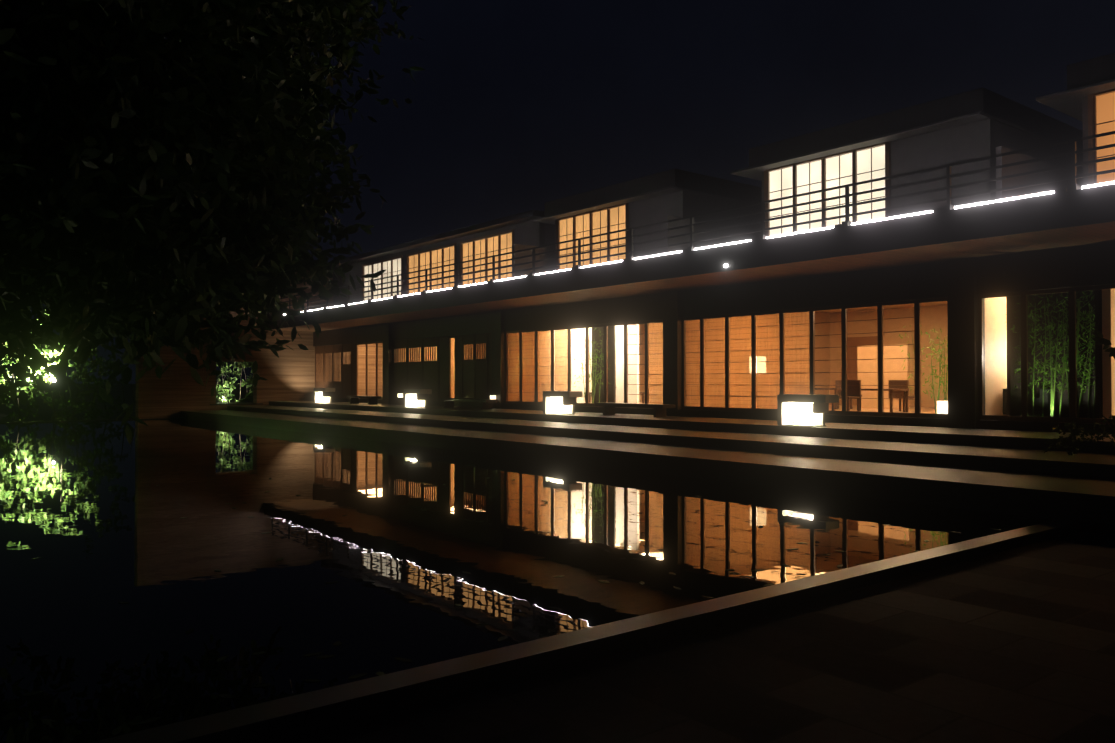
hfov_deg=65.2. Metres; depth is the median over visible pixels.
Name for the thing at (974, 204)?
led strip lights
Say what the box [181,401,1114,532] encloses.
platform steps
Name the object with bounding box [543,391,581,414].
stone lantern
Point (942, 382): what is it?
bamboo leaves
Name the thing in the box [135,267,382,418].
rammed earth wall
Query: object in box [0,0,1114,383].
sky
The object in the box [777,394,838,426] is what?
stone lantern
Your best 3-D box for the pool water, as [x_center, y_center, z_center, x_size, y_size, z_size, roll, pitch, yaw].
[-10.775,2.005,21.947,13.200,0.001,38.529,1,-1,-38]
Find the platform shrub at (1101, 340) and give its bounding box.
[1043,330,1114,454]
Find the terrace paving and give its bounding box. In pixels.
[268,530,1114,742]
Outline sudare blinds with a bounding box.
[508,311,809,408]
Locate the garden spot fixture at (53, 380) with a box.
[52,379,55,420]
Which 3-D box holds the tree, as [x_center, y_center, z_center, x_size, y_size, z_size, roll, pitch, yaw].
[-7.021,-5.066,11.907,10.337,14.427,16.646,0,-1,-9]
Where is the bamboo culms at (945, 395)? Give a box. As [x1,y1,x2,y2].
[912,338,947,413]
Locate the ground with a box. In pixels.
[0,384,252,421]
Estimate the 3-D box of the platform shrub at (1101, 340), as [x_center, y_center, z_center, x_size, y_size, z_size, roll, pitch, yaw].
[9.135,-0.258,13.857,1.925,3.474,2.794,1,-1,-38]
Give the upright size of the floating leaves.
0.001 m
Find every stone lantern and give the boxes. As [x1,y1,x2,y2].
[314,388,334,403]
[404,389,431,407]
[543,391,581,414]
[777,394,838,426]
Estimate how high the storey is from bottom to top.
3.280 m
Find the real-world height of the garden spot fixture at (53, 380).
2.004 m
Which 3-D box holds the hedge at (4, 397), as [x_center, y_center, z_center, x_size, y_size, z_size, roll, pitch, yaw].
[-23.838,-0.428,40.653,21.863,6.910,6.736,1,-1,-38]
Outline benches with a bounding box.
[346,395,674,416]
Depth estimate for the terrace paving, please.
5.37 m
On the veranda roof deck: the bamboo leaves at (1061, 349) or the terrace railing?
the terrace railing
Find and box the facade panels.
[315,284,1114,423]
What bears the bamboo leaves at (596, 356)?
attached to the bamboo culms at (593, 376)
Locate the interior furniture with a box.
[566,289,1114,418]
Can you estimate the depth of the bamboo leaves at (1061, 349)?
18.06 m
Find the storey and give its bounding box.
[328,53,1114,305]
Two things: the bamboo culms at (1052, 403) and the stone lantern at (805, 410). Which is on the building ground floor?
the bamboo culms at (1052, 403)
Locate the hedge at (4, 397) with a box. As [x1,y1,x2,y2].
[0,310,252,421]
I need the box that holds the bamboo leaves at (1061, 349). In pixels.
[1004,290,1095,392]
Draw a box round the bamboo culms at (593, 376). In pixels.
[582,348,601,402]
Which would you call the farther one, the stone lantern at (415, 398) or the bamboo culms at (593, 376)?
the stone lantern at (415, 398)
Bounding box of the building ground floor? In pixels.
[312,242,1114,433]
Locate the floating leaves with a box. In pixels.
[23,477,999,742]
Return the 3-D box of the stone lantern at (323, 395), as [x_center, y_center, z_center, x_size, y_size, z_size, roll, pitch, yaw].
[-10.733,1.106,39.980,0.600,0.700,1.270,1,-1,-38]
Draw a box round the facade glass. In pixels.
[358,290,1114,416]
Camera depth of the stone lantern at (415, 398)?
33.31 m
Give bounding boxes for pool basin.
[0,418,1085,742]
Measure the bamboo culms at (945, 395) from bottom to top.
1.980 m
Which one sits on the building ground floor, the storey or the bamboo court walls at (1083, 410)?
the bamboo court walls at (1083, 410)
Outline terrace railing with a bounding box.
[271,131,1114,315]
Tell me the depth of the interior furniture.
26.08 m
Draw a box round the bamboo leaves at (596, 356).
[572,328,609,389]
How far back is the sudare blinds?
24.26 m
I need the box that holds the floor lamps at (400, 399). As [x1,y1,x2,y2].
[397,393,495,408]
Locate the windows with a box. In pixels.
[364,92,1114,300]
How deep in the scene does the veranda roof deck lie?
19.43 m
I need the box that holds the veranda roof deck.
[266,184,1114,331]
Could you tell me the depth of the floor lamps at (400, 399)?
37.76 m
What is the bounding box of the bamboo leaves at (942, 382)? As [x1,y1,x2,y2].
[899,325,947,400]
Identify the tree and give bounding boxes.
[0,0,424,443]
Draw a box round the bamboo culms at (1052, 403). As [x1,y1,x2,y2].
[1020,298,1095,417]
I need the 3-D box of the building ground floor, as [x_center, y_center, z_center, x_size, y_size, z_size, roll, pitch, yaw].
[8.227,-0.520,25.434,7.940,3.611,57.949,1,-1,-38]
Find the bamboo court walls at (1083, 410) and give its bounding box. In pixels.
[592,290,1102,418]
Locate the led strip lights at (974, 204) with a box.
[283,181,1114,314]
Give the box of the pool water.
[0,419,1053,742]
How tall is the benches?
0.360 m

